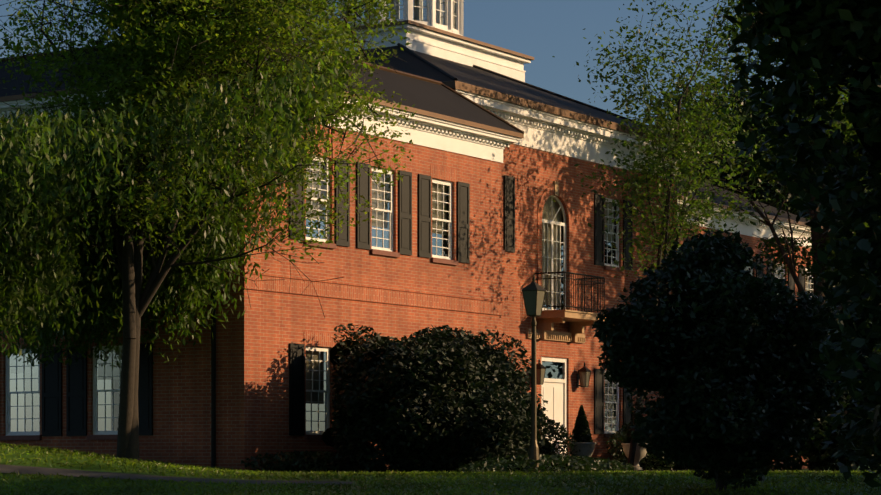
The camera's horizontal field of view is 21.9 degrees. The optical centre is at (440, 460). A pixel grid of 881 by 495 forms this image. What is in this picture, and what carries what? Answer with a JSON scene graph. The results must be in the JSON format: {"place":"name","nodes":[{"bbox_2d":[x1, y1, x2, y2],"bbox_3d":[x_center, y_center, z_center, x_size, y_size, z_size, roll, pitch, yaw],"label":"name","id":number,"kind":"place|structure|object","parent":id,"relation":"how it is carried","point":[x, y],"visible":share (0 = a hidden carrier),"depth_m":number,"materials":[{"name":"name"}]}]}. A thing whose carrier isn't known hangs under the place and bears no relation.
{"place":"outdoors","nodes":[
{"label":"outdoors","id":0,"kind":"place"},
{"bbox_2d":[0,125,811,471],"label":"brick walls","id":1,"kind":"structure","parent":0,"point":[402,295],"depth_m":51.78,"materials":[{"name":"red brick"}]},
{"bbox_2d":[0,20,809,245],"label":"building roof","id":2,"kind":"structure","parent":1,"relation":"on","point":[418,79],"depth_m":58.19,"materials":[{"name":"grey"}]},
{"bbox_2d":[9,0,811,431],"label":"building glazing","id":3,"kind":"structure","parent":1,"relation":"in","point":[29,400],"depth_m":51.39,"materials":[{"name":"clear glass"}]},
{"bbox_2d":[42,155,824,467],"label":"shutters","id":4,"kind":"object","parent":1,"relation":"attached to","point":[76,399],"visible":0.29,"depth_m":50.95,"materials":[{"name":"black wood"}]},
{"bbox_2d":[536,359,545,384],"bbox_3d":[2.608,-2.385,60.883,0.370,0.720,0.300,0,0,33],"label":"wall lantern","id":5,"kind":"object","parent":1,"relation":"attached to","point":[540,371],"depth_m":60.78,"materials":[{"name":"black metal"}]},
{"bbox_2d":[534,271,605,341],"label":"balcony","id":6,"kind":"structure","parent":1,"relation":"attached to","point":[578,320],"depth_m":61.23,"materials":[{"name":"black metal"}]},
{"bbox_2d":[577,362,591,387],"bbox_3d":[3.953,-2.385,62.990,0.370,0.720,0.300,0,0,33],"label":"wall lantern","id":7,"kind":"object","parent":1,"relation":"attached to","point":[583,374],"depth_m":62.91,"materials":[{"name":"black metal"}]},
{"bbox_2d":[0,0,852,430],"label":"sky","id":8,"kind":"structure","parent":0,"point":[541,30],"materials":[{"name":"blue"}]},
{"bbox_2d":[0,443,880,494],"bbox_3d":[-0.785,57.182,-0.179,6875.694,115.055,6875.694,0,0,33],"label":"lawn","id":9,"kind":"structure","parent":0,"point":[88,468],"depth_m":39.99,"materials":[{"name":"green plant"}]},
{"bbox_2d":[0,464,352,484],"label":"walkway","id":10,"kind":"structure","parent":9,"relation":"on","point":[34,470],"depth_m":40.79,"materials":[{"name":"grey concrete"}]},
{"bbox_2d":[0,37,365,459],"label":"weeping tree","id":11,"kind":"object","parent":9,"relation":"on","point":[51,273],"visible":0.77,"depth_m":43.51,"materials":[{"name":"green plant"}]},
{"bbox_2d":[0,0,417,461],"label":"tall locust tree","id":12,"kind":"object","parent":9,"relation":"on","point":[153,30],"visible":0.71,"depth_m":43.58,"materials":[{"name":"green plant"}]},
{"bbox_2d":[0,0,829,469],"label":"trim","id":13,"kind":"structure","parent":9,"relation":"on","point":[560,132],"depth_m":61.67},
{"bbox_2d":[322,323,547,472],"bbox_3d":[-0.113,-1.361,48.859,4.842,3.303,6.328,0,0,6],"label":"bush","id":14,"kind":"object","parent":9,"relation":"on","point":[405,404],"visible":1,"depth_m":47.09,"materials":[{"name":"green plant"}]},
{"bbox_2d":[520,275,546,474],"bbox_3d":[1.889,-1.765,46.081,0.400,4.080,0.440,0,0,33],"label":"lamp post","id":15,"kind":"object","parent":9,"relation":"on","point":[533,292],"depth_m":46.03,"materials":[{"name":"brown metal"}]},
{"bbox_2d":[457,454,634,474],"bbox_3d":[2.225,0.070,47.357,2.107,0.479,6.613,0,0,33],"label":"ground cover shrub","id":16,"kind":"object","parent":9,"relation":"on","point":[547,463],"visible":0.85,"depth_m":46.35,"materials":[{"name":"green plant"}]},
{"bbox_2d":[528,416,579,455],"bbox_3d":[2.344,-0.517,58.762,1.836,1.647,3.111,0,0,33],"label":"shrub","id":17,"kind":"object","parent":9,"relation":"on","point":[549,448],"visible":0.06,"depth_m":58.53,"materials":[{"name":"green plant"}]},
{"bbox_2d":[388,469,770,472],"bbox_3d":[2.892,0.250,56.930,5.100,0.010,23.600,0,0,33],"label":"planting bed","id":18,"kind":"object","parent":9,"relation":"on","point":[659,470],"visible":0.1,"depth_m":59.07,"materials":[{"name":"brown soil"}]},
{"bbox_2d":[241,450,379,472],"bbox_3d":[-2.485,0.037,48.672,1.921,0.556,3.928,0,0,33],"label":"ground cover shrub","id":19,"kind":"object","parent":18,"relation":"on","point":[319,461],"visible":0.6,"depth_m":47.58,"materials":[{"name":"green plant"}]},
{"bbox_2d":[568,405,595,456],"bbox_3d":[3.709,-0.603,59.884,0.780,1.755,0.780,0,0,33],"label":"potted topiary","id":20,"kind":"object","parent":18,"relation":"on","point":[582,437],"visible":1,"depth_m":59.70,"materials":[{"name":"plant"}]},
{"bbox_2d":[621,408,647,469],"bbox_3d":[5.350,-0.603,62.455,0.780,1.756,0.780,0,0,33],"label":"potted topiary","id":21,"kind":"object","parent":18,"relation":"on","point":[640,453],"visible":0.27,"depth_m":62.30,"materials":[{"name":"stone"}]},
{"bbox_2d":[552,0,787,470],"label":"slender tree","id":22,"kind":"object","parent":18,"relation":"on","point":[681,145],"visible":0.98,"depth_m":58.47,"materials":[{"name":"green plant"}]},
{"bbox_2d":[605,423,683,469],"bbox_3d":[5.866,-0.452,64.494,1.947,1.513,3.775,0,0,33],"label":"shrub","id":23,"kind":"object","parent":9,"relation":"on","point":[649,461],"visible":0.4,"depth_m":63.76,"materials":[{"name":"green plant"}]},
{"bbox_2d":[665,462,700,470],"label":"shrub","id":24,"kind":"object","parent":9,"relation":"on","point":[686,465],"depth_m":64.58,"materials":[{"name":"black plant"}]},
{"bbox_2d":[542,75,880,466],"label":"tree","id":25,"kind":"object","parent":9,"relation":"on","point":[744,107],"depth_m":83.89,"materials":[{"name":"green plant"}]},
{"bbox_2d":[591,227,838,490],"bbox_3d":[4.825,-1.632,37.867,3.619,4.465,4.752,0,0,33],"label":"bush","id":26,"kind":"object","parent":9,"relation":"on","point":[710,346],"visible":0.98,"depth_m":36.78,"materials":[{"name":"green plant"}]},
{"bbox_2d":[624,0,880,469],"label":"front tree","id":27,"kind":"object","parent":9,"relation":"on","point":[819,240],"visible":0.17,"depth_m":66.12,"materials":[{"name":"green plant"}]},
{"bbox_2d":[659,288,880,471],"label":"bush","id":28,"kind":"object","parent":9,"relation":"on","point":[817,461],"visible":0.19,"depth_m":56.51,"materials":[{"name":"green plant"}]},
{"bbox_2d":[720,0,880,487],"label":"tree","id":29,"kind":"object","parent":9,"relation":"on","point":[827,32],"visible":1,"depth_m":27.32,"materials":[{"name":"green plant"}]},
{"bbox_2d":[98,160,809,430],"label":"interior blinds","id":30,"kind":"object","parent":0,"point":[550,207],"depth_m":52.81,"materials":[{"name":"white fabric"}]}
]}

